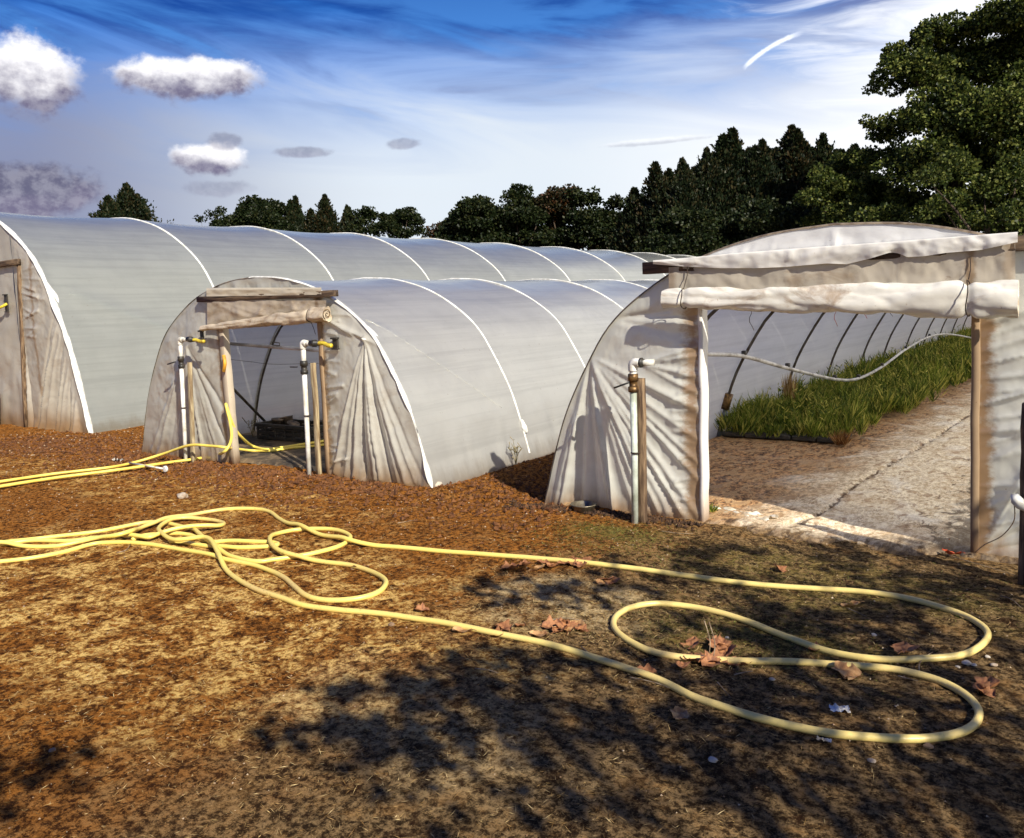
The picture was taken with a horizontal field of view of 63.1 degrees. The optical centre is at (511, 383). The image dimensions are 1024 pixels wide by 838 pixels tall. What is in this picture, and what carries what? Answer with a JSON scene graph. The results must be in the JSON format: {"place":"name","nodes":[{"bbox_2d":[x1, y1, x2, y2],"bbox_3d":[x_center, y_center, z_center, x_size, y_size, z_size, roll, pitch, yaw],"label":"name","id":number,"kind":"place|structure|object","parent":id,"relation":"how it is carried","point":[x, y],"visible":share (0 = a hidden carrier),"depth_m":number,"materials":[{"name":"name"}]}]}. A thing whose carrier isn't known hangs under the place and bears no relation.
{"place":"outdoors","nodes":[
{"label":"outdoors","id":0,"kind":"place"},
{"bbox_2d":[242,417,259,436],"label":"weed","id":1,"kind":"object","parent":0,"point":[251,423],"visible":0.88,"depth_m":10.76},
{"bbox_2d":[238,420,325,472],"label":"path","id":2,"kind":"structure","parent":0,"point":[291,458],"depth_m":9.35,"materials":[{"name":"concrete"}]},
{"bbox_2d":[255,419,323,442],"bbox_3d":[-2.700,0.594,10.463,1.063,0.200,0.460,2,7,35],"label":"crate","id":3,"kind":"object","parent":2,"relation":"on","point":[281,434],"visible":0.7,"depth_m":10.34,"materials":[{"name":"black plastic"}]},
{"bbox_2d":[271,417,282,431],"bbox_3d":[-2.967,0.525,10.570,0.158,0.168,0.162,2,7,35],"label":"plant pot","id":4,"kind":"object","parent":3,"relation":"in","point":[277,420],"visible":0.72,"depth_m":10.52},
{"bbox_2d":[280,415,292,424],"bbox_3d":[-2.864,0.507,10.618,0.165,0.198,0.162,2,7,35],"label":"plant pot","id":5,"kind":"object","parent":3,"relation":"in","point":[286,418],"visible":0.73,"depth_m":10.55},
{"bbox_2d":[287,420,299,432],"bbox_3d":[-2.745,0.548,10.452,0.167,0.158,0.162,2,7,35],"label":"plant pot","id":6,"kind":"object","parent":3,"relation":"in","point":[292,422],"visible":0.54,"depth_m":10.44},
{"bbox_2d":[0,0,1007,249],"label":"sky","id":7,"kind":"structure","parent":0,"point":[198,106],"materials":[{"name":"blue"}]},
{"bbox_2d":[0,426,1019,836],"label":"gravel","id":8,"kind":"structure","parent":0,"point":[436,600],"depth_m":5.25,"materials":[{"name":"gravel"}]},
{"bbox_2d":[0,424,1023,837],"bbox_3d":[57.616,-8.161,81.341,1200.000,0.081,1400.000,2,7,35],"label":"ground","id":9,"kind":"structure","parent":0,"point":[974,778],"depth_m":3.56,"materials":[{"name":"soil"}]},
{"bbox_2d":[88,182,173,222],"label":"conifer","id":10,"kind":"object","parent":9,"relation":"on","point":[127,202],"visible":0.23,"depth_m":61.51,"materials":[{"name":"green plant"}]},
{"bbox_2d":[128,462,167,471],"bbox_3d":[-3.919,0.886,8.948,0.828,0.068,0.027,2,7,39],"label":"pipe","id":11,"kind":"object","parent":9,"relation":"on","point":[165,468],"visible":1,"depth_m":8.83,"materials":[{"name":"plastic"}]},
{"bbox_2d":[0,403,323,487],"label":"hose","id":12,"kind":"object","parent":9,"relation":"on","point":[230,420],"visible":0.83,"depth_m":8.89,"materials":[{"name":"rubber"}]},
{"bbox_2d":[0,443,323,482],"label":"hose","id":13,"kind":"object","parent":9,"relation":"on","point":[136,461],"visible":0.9,"depth_m":9.04,"materials":[{"name":"rubber"}]},
{"bbox_2d":[177,492,187,498],"bbox_3d":[-2.963,1.012,7.494,0.096,0.064,0.115,-4,6,-22],"label":"stone","id":14,"kind":"object","parent":9,"relation":"on","point":[182,495],"visible":0.97,"depth_m":7.46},
{"bbox_2d":[167,336,204,462],"bbox_3d":[-3.513,0.212,9.133,0.653,1.449,0.106,2,7,35],"label":"standpipe","id":15,"kind":"object","parent":9,"relation":"on","point":[180,357],"visible":0.99,"depth_m":9.17,"materials":[{"name":"white plastic"}]},
{"bbox_2d":[0,520,388,602],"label":"hose","id":16,"kind":"object","parent":9,"relation":"on","point":[240,560],"visible":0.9,"depth_m":5.57,"materials":[{"name":"rubber"}]},
{"bbox_2d":[131,531,279,549],"bbox_3d":[-2.182,1.123,5.938,1.229,0.045,0.226,0,6,24],"label":"hose","id":17,"kind":"object","parent":9,"relation":"on","point":[265,544],"visible":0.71,"depth_m":5.84,"materials":[{"name":"rubber"}]},
{"bbox_2d":[193,205,226,222],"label":"broadleaf tree","id":18,"kind":"object","parent":9,"relation":"on","point":[215,212],"visible":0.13,"depth_m":66.03,"materials":[{"name":"green plant"}]},
{"bbox_2d":[209,194,297,231],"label":"broadleaf tree","id":19,"kind":"object","parent":9,"relation":"on","point":[254,210],"visible":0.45,"depth_m":63.32,"materials":[{"name":"green plant"}]},
{"bbox_2d":[0,428,571,555],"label":"soil clods","id":20,"kind":"object","parent":9,"relation":"on","point":[236,475],"visible":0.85,"depth_m":7.99,"materials":[{"name":"soil"}]},
{"bbox_2d":[283,194,307,231],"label":"conifer","id":21,"kind":"object","parent":9,"relation":"on","point":[295,214],"visible":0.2,"depth_m":65.62,"materials":[{"name":"green plant"}]},
{"bbox_2d":[290,340,332,475],"bbox_3d":[-1.899,0.274,8.089,0.566,1.397,0.107,2,7,35],"label":"standpipe","id":22,"kind":"object","parent":9,"relation":"on","point":[304,344],"visible":0.98,"depth_m":8.12,"materials":[{"name":"white plastic"}]},
{"bbox_2d":[301,193,346,232],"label":"conifer","id":23,"kind":"object","parent":9,"relation":"on","point":[324,219],"visible":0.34,"depth_m":64.91,"materials":[{"name":"green plant"}]},
{"bbox_2d":[0,212,694,432],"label":"polytunnel","id":24,"kind":"structure","parent":9,"relation":"on","point":[91,309],"depth_m":13.55,"materials":[{"name":"plastic"}]},
{"bbox_2d":[336,204,365,233],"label":"conifer","id":25,"kind":"object","parent":9,"relation":"on","point":[347,218],"visible":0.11,"depth_m":65.57,"materials":[{"name":"green plant"}]},
{"bbox_2d":[346,205,385,236],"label":"broadleaf tree","id":26,"kind":"object","parent":9,"relation":"on","point":[363,217],"visible":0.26,"depth_m":65.60,"materials":[{"name":"green plant"}]},
{"bbox_2d":[142,276,658,487],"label":"polytunnel","id":27,"kind":"structure","parent":9,"relation":"on","point":[429,383],"depth_m":8.83,"materials":[{"name":"plastic"}]},
{"bbox_2d":[373,206,428,238],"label":"broadleaf tree","id":28,"kind":"object","parent":9,"relation":"on","point":[390,225],"visible":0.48,"depth_m":65.43,"materials":[{"name":"green plant"}]},
{"bbox_2d":[415,602,429,610],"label":"dead leaf","id":29,"kind":"object","parent":9,"relation":"on","point":[421,607],"visible":1,"depth_m":4.41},
{"bbox_2d":[421,219,447,237],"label":"broadleaf tree","id":30,"kind":"object","parent":9,"relation":"on","point":[430,234],"visible":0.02,"depth_m":55.64,"materials":[{"name":"green plant"}]},
{"bbox_2d":[452,626,475,632],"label":"dead leaf","id":31,"kind":"object","parent":9,"relation":"on","point":[459,629],"visible":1,"depth_m":4.08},
{"bbox_2d":[434,194,519,244],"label":"broadleaf tree","id":32,"kind":"object","parent":9,"relation":"on","point":[468,219],"visible":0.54,"depth_m":52.80,"materials":[{"name":"green plant"}]},
{"bbox_2d":[0,507,991,743],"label":"hose","id":33,"kind":"object","parent":9,"relation":"on","point":[973,724],"visible":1,"depth_m":4.03,"materials":[{"name":"rubber"}]},
{"bbox_2d":[704,620,710,653],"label":"stalk","id":34,"kind":"object","parent":33,"relation":"on","point":[709,636],"visible":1,"depth_m":3.71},
{"bbox_2d":[709,622,714,655],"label":"stalk","id":35,"kind":"object","parent":33,"relation":"on","point":[713,638],"visible":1,"depth_m":3.69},
{"bbox_2d":[495,618,512,630],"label":"dead leaf","id":36,"kind":"object","parent":9,"relation":"on","point":[504,625],"visible":0.96,"depth_m":4.09,"materials":[{"name":"plant"}]},
{"bbox_2d":[497,560,518,569],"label":"dead leaf","id":37,"kind":"object","parent":9,"relation":"on","point":[507,565],"visible":1,"depth_m":5.06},
{"bbox_2d":[508,437,521,463],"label":"weed","id":38,"kind":"object","parent":9,"relation":"on","point":[516,454],"visible":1,"depth_m":8.40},
{"bbox_2d":[484,183,558,246],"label":"broadleaf tree","id":39,"kind":"object","parent":9,"relation":"on","point":[526,217],"visible":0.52,"depth_m":53.13,"materials":[{"name":"green plant"}]},
{"bbox_2d":[518,559,530,565],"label":"dead leaf","id":40,"kind":"object","parent":9,"relation":"on","point":[524,563],"visible":0.96,"depth_m":5.08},
{"bbox_2d":[526,564,544,571],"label":"dead leaf","id":41,"kind":"object","parent":9,"relation":"on","point":[538,567],"visible":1,"depth_m":5.00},
{"bbox_2d":[529,630,551,636],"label":"dead leaf","id":42,"kind":"object","parent":9,"relation":"on","point":[537,633],"visible":1,"depth_m":4.02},
{"bbox_2d":[536,559,549,563],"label":"dead leaf","id":43,"kind":"object","parent":9,"relation":"on","point":[540,561],"visible":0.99,"depth_m":5.13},
{"bbox_2d":[536,615,563,627],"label":"dead leaf","id":44,"kind":"object","parent":9,"relation":"on","point":[548,622],"visible":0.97,"depth_m":4.12,"materials":[{"name":"plant"}]},
{"bbox_2d":[545,562,557,566],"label":"dead leaf","id":45,"kind":"object","parent":9,"relation":"on","point":[550,564],"visible":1,"depth_m":5.02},
{"bbox_2d":[518,183,586,248],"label":"broadleaf tree","id":46,"kind":"object","parent":9,"relation":"on","point":[549,200],"visible":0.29,"depth_m":53.84,"materials":[{"name":"green plant"}]},
{"bbox_2d":[556,619,576,633],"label":"dead leaf","id":47,"kind":"object","parent":9,"relation":"on","point":[561,624],"visible":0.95,"depth_m":4.09,"materials":[{"name":"plant"}]},
{"bbox_2d":[551,625,568,632],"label":"dead leaf","id":48,"kind":"object","parent":47,"relation":"on","point":[554,630],"visible":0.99,"depth_m":4.04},
{"bbox_2d":[566,620,581,629],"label":"dead leaf","id":49,"kind":"object","parent":47,"relation":"on","point":[578,624],"visible":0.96,"depth_m":4.10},
{"bbox_2d":[570,619,584,626],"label":"dead leaf","id":50,"kind":"object","parent":9,"relation":"on","point":[581,621],"visible":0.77,"depth_m":4.14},
{"bbox_2d":[576,561,586,567],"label":"dead leaf","id":51,"kind":"object","parent":9,"relation":"on","point":[581,564],"visible":1,"depth_m":5.01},
{"bbox_2d":[575,624,589,632],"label":"dead leaf","id":52,"kind":"object","parent":9,"relation":"on","point":[582,628],"visible":1,"depth_m":4.07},
{"bbox_2d":[570,500,596,512],"bbox_3d":[0.548,0.950,6.390,0.210,0.058,0.210,2,7,35],"label":"pan","id":53,"kind":"object","parent":9,"relation":"on","point":[581,506],"visible":0.98,"depth_m":6.37,"materials":[{"name":"metal"}]},
{"bbox_2d":[553,185,618,249],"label":"broadleaf tree","id":54,"kind":"object","parent":9,"relation":"on","point":[585,229],"visible":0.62,"depth_m":53.01,"materials":[{"name":"green plant"}]},
{"bbox_2d":[596,579,607,585],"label":"dead leaf","id":55,"kind":"object","parent":9,"relation":"on","point":[600,581],"visible":1,"depth_m":4.71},
{"bbox_2d":[502,498,703,530],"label":"soil clods","id":56,"kind":"object","parent":9,"relation":"on","point":[623,516],"visible":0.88,"depth_m":6.17,"materials":[{"name":"soil"}]},
{"bbox_2d":[589,192,626,248],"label":"broadleaf tree","id":57,"kind":"object","parent":9,"relation":"on","point":[616,201],"visible":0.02,"depth_m":53.53,"materials":[{"name":"green plant"}]},
{"bbox_2d":[604,576,619,585],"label":"dead leaf","id":58,"kind":"object","parent":9,"relation":"on","point":[613,580],"visible":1,"depth_m":4.73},
{"bbox_2d":[593,186,651,252],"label":"conifer","id":59,"kind":"object","parent":9,"relation":"on","point":[622,220],"visible":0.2,"depth_m":46.74,"materials":[{"name":"green plant"}]},
{"bbox_2d":[614,358,654,523],"bbox_3d":[0.889,0.445,5.901,0.299,1.256,0.112,2,7,35],"label":"standpipe","id":60,"kind":"object","parent":9,"relation":"on","point":[637,391],"visible":0.99,"depth_m":5.88,"materials":[{"name":"white plastic"}]},
{"bbox_2d":[612,161,675,252],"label":"conifer","id":61,"kind":"object","parent":9,"relation":"on","point":[657,183],"visible":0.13,"depth_m":45.11,"materials":[{"name":"green plant"}]},
{"bbox_2d":[637,663,656,675],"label":"dead leaf","id":62,"kind":"object","parent":9,"relation":"on","point":[648,667],"visible":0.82,"depth_m":3.60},
{"bbox_2d":[630,677,668,687],"bbox_3d":[0.579,1.250,3.487,0.186,0.006,0.019,2,7,38],"label":"twig","id":63,"kind":"object","parent":9,"relation":"on","point":[647,680],"visible":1,"depth_m":3.50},
{"bbox_2d":[628,157,696,251],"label":"conifer","id":64,"kind":"object","parent":9,"relation":"on","point":[682,161],"visible":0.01,"depth_m":46.71,"materials":[{"name":"green plant"}]},
{"bbox_2d":[670,706,689,719],"bbox_3d":[0.649,1.270,3.207,0.080,0.019,0.110,22,15,35],"label":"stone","id":65,"kind":"object","parent":9,"relation":"on","point":[678,712],"visible":1,"depth_m":3.20,"materials":[{"name":"stone"}]},
{"bbox_2d":[631,204,730,256],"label":"broadleaf tree","id":66,"kind":"object","parent":9,"relation":"on","point":[695,232],"visible":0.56,"depth_m":41.12,"materials":[{"name":"green plant"}]},
{"bbox_2d":[674,659,689,668],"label":"dead leaf","id":67,"kind":"object","parent":9,"relation":"on","point":[681,664],"visible":1,"depth_m":3.66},
{"bbox_2d":[681,636,699,649],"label":"dead leaf","id":68,"kind":"object","parent":9,"relation":"on","point":[691,641],"visible":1,"depth_m":3.90,"materials":[{"name":"plant"}]},
{"bbox_2d":[638,146,743,242],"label":"conifer","id":69,"kind":"object","parent":9,"relation":"on","point":[687,191],"visible":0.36,"depth_m":43.42,"materials":[{"name":"green plant"}]},
{"bbox_2d":[684,652,706,662],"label":"dead leaf","id":70,"kind":"object","parent":9,"relation":"on","point":[696,659],"visible":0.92,"depth_m":3.69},
{"bbox_2d":[700,650,720,666],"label":"dead leaf","id":71,"kind":"object","parent":9,"relation":"on","point":[705,661],"visible":1,"depth_m":3.68,"materials":[{"name":"plant"}]},
{"bbox_2d":[708,756,717,762],"bbox_3d":[0.696,1.304,2.886,0.035,0.018,0.029,2,7,35],"label":"stone","id":72,"kind":"object","parent":9,"relation":"on","point":[712,759],"visible":1,"depth_m":2.88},
{"bbox_2d":[706,633,731,650],"bbox_3d":[0.961,1.198,3.847,0.129,0.035,0.107,-6,6,-33],"label":"dead leaf","id":73,"kind":"object","parent":9,"relation":"on","point":[719,639],"visible":0.9,"depth_m":3.86,"materials":[{"name":"plant"}]},
{"bbox_2d":[710,648,727,662],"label":"dead leaf","id":74,"kind":"object","parent":9,"relation":"on","point":[718,654],"visible":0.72,"depth_m":3.72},
{"bbox_2d":[713,643,736,655],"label":"dead leaf","id":75,"kind":"object","parent":9,"relation":"on","point":[730,648],"visible":0.66,"depth_m":3.80,"materials":[{"name":"plant"}]},
{"bbox_2d":[695,126,784,242],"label":"conifer","id":76,"kind":"object","parent":9,"relation":"on","point":[728,150],"visible":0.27,"depth_m":44.24,"materials":[{"name":"green plant"}]},
{"bbox_2d":[705,194,811,253],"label":"broadleaf tree","id":77,"kind":"object","parent":9,"relation":"on","point":[753,217],"visible":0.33,"depth_m":40.03,"materials":[{"name":"green plant"}]},
{"bbox_2d":[730,137,792,240],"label":"conifer","id":78,"kind":"object","parent":9,"relation":"on","point":[759,162],"visible":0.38,"depth_m":43.68,"materials":[{"name":"green plant"}]},
{"bbox_2d":[775,564,786,572],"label":"dead leaf","id":79,"kind":"object","parent":9,"relation":"on","point":[781,568],"visible":1,"depth_m":4.88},
{"bbox_2d":[544,222,1023,557],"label":"polytunnel","id":80,"kind":"structure","parent":9,"relation":"on","point":[712,334],"depth_m":5.84,"materials":[{"name":"plastic"}]},
{"bbox_2d":[767,124,835,213],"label":"conifer","id":81,"kind":"object","parent":9,"relation":"on","point":[797,155],"visible":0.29,"depth_m":44.29,"materials":[{"name":"green plant"}]},
{"bbox_2d":[773,132,870,206],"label":"conifer","id":82,"kind":"object","parent":9,"relation":"on","point":[824,149],"visible":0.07,"depth_m":45.69,"materials":[{"name":"green plant"}]},
{"bbox_2d":[816,735,831,741],"bbox_3d":[1.109,1.264,2.964,0.054,0.011,0.022,1,6,29],"label":"plastic scrap","id":83,"kind":"object","parent":9,"relation":"on","point":[824,739],"visible":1,"depth_m":2.96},
{"bbox_2d":[829,703,850,712],"bbox_3d":[1.252,1.240,3.187,0.077,0.017,0.054,-1,5,11],"label":"plastic scrap","id":84,"kind":"object","parent":9,"relation":"on","point":[835,707],"visible":1,"depth_m":3.19,"materials":[{"name":"plastic"}]},
{"bbox_2d":[834,148,845,156],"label":"conifer","id":85,"kind":"object","parent":9,"relation":"on","point":[841,150],"depth_m":48.88,"materials":[{"name":"green plant"}]},
{"bbox_2d":[713,326,971,438],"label":"plants","id":86,"kind":"object","parent":9,"relation":"on","point":[906,380],"visible":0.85,"depth_m":10.76,"materials":[{"name":"green plant"}]},
{"bbox_2d":[793,145,895,227],"bbox_3d":[15.765,-6.562,38.464,6.303,8.438,3.894,-5,6,-25],"label":"broadleaf tree","id":87,"kind":"object","parent":9,"relation":"on","point":[827,188],"visible":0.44,"depth_m":37.23,"materials":[{"name":"green plant"}]},
{"bbox_2d":[831,661,863,679],"bbox_3d":[1.419,1.213,3.525,0.134,0.031,0.186,12,10,24],"label":"dead leaf","id":88,"kind":"object","parent":9,"relation":"on","point":[843,669],"visible":1,"depth_m":3.53,"materials":[{"name":"plant"}]},
{"bbox_2d":[841,600,864,606],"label":"dead leaf","id":89,"kind":"object","parent":9,"relation":"on","point":[853,604],"visible":1,"depth_m":4.27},
{"bbox_2d":[850,142,871,206],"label":"conifer","id":90,"kind":"object","parent":9,"relation":"on","point":[854,145],"depth_m":46.86,"materials":[{"name":"green plant"}]},
{"bbox_2d":[888,641,919,653],"bbox_3d":[1.710,1.161,3.657,0.147,0.042,0.121,-4,6,-17],"label":"dead leaf","id":91,"kind":"object","parent":9,"relation":"on","point":[903,647],"visible":1,"depth_m":3.68,"materials":[{"name":"plant"}]},
{"bbox_2d":[922,742,933,748],"bbox_3d":[1.462,1.273,2.925,0.037,0.020,0.029,2,7,35],"label":"stone","id":92,"kind":"object","parent":9,"relation":"on","point":[927,745],"visible":1,"depth_m":2.92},
{"bbox_2d":[837,0,1023,234],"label":"broadleaf tree","id":93,"kind":"object","parent":9,"relation":"on","point":[942,66],"visible":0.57,"depth_m":34.94,"materials":[{"name":"green plant"}]},
{"bbox_2d":[942,548,963,553],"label":"dead leaf","id":94,"kind":"object","parent":9,"relation":"on","point":[949,552],"visible":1,"depth_m":4.99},
{"bbox_2d":[902,145,1023,235],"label":"broadleaf tree","id":95,"kind":"object","parent":9,"relation":"on","point":[1002,220],"visible":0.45,"depth_m":32.04,"materials":[{"name":"green plant"}]},
{"bbox_2d":[961,660,971,664],"bbox_3d":[1.939,1.193,3.557,0.034,0.019,0.031,-2,5,5],"label":"stone","id":96,"kind":"object","parent":9,"relation":"on","point":[965,662],"visible":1,"depth_m":3.55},
{"bbox_2d":[942,552,1016,575],"bbox_3d":[2.693,1.049,4.811,0.036,0.014,0.562,-4,6,-17],"label":"twig","id":97,"kind":"object","parent":9,"relation":"on","point":[975,563],"visible":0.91,"depth_m":4.84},
{"bbox_2d":[969,681,995,697],"bbox_3d":[1.871,1.210,3.304,0.080,0.042,0.096,-1,5,13],"label":"dead leaf","id":98,"kind":"object","parent":9,"relation":"on","point":[988,691],"visible":1,"depth_m":3.31,"materials":[{"name":"plant"}]},
{"bbox_2d":[974,676,999,688],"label":"dead leaf","id":99,"kind":"object","parent":9,"relation":"on","point":[994,682],"visible":0.84,"depth_m":3.38,"materials":[{"name":"plant"}]},
{"bbox_2d":[975,402,1023,584],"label":"standpipe","id":100,"kind":"object","parent":9,"relation":"on","point":[1017,501],"visible":0.98,"depth_m":4.44,"materials":[{"name":"black plastic"}]},
{"bbox_2d":[564,345,1017,563],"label":"path","id":101,"kind":"structure","parent":0,"point":[896,483],"depth_m":6.94,"materials":[{"name":"concrete"}]},
{"bbox_2d":[709,504,718,511],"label":"weed","id":102,"kind":"object","parent":101,"relation":"on","point":[712,509],"visible":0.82,"depth_m":6.20,"materials":[{"name":"green plant"}]},
{"bbox_2d":[722,428,744,436],"bbox_3d":[2.625,0.556,9.599,0.250,0.055,0.500,2,7,35],"label":"plant tray","id":103,"kind":"object","parent":101,"relation":"on","point":[729,433],"visible":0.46,"depth_m":9.41,"materials":[{"name":"black plastic"}]},
{"bbox_2d":[713,506,777,520],"bbox_3d":[1.693,0.951,6.118,0.157,0.046,0.572,-6,7,-39],"label":"plastic sheet","id":104,"kind":"object","parent":101,"relation":"on","point":[765,518],"visible":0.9,"depth_m":6.06,"materials":[{"name":"plastic"}]},
{"bbox_2d":[744,429,767,438],"bbox_3d":[2.839,0.562,9.448,0.250,0.055,0.500,2,7,35],"label":"plant tray","id":105,"kind":"object","parent":101,"relation":"on","point":[752,434],"visible":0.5,"depth_m":9.26,"materials":[{"name":"black plastic"}]},
{"bbox_2d":[768,431,796,439],"bbox_3d":[3.053,0.568,9.297,0.250,0.055,0.500,2,7,35],"label":"plant tray","id":106,"kind":"object","parent":101,"relation":"on","point":[784,436],"visible":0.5,"depth_m":9.09,"materials":[{"name":"black plastic"}]},
{"bbox_2d":[780,372,798,400],"bbox_3d":[3.581,0.129,10.757,0.235,0.618,0.239,2,7,35],"label":"dry grass tuft","id":107,"kind":"object","parent":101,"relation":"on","point":[789,386],"visible":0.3,"depth_m":10.71,"materials":[{"name":"plant"}]},
{"bbox_2d":[792,434,818,441],"bbox_3d":[3.267,0.574,9.146,0.250,0.055,0.500,2,7,35],"label":"plant tray","id":108,"kind":"object","parent":101,"relation":"on","point":[800,437],"visible":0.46,"depth_m":8.95,"materials":[{"name":"black plastic"}]},
{"bbox_2d":[816,431,851,442],"bbox_3d":[3.481,0.580,8.995,0.250,0.055,0.500,2,7,35],"label":"plant tray","id":109,"kind":"object","parent":101,"relation":"on","point":[823,439],"visible":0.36,"depth_m":8.82,"materials":[{"name":"black plastic"}]},
{"bbox_2d":[827,429,853,445],"bbox_3d":[3.406,0.546,8.625,0.298,0.196,0.291,-5,6,-30],"label":"dry grass tuft","id":110,"kind":"object","parent":101,"relation":"on","point":[842,439],"visible":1,"depth_m":8.60,"materials":[{"name":"plant"}]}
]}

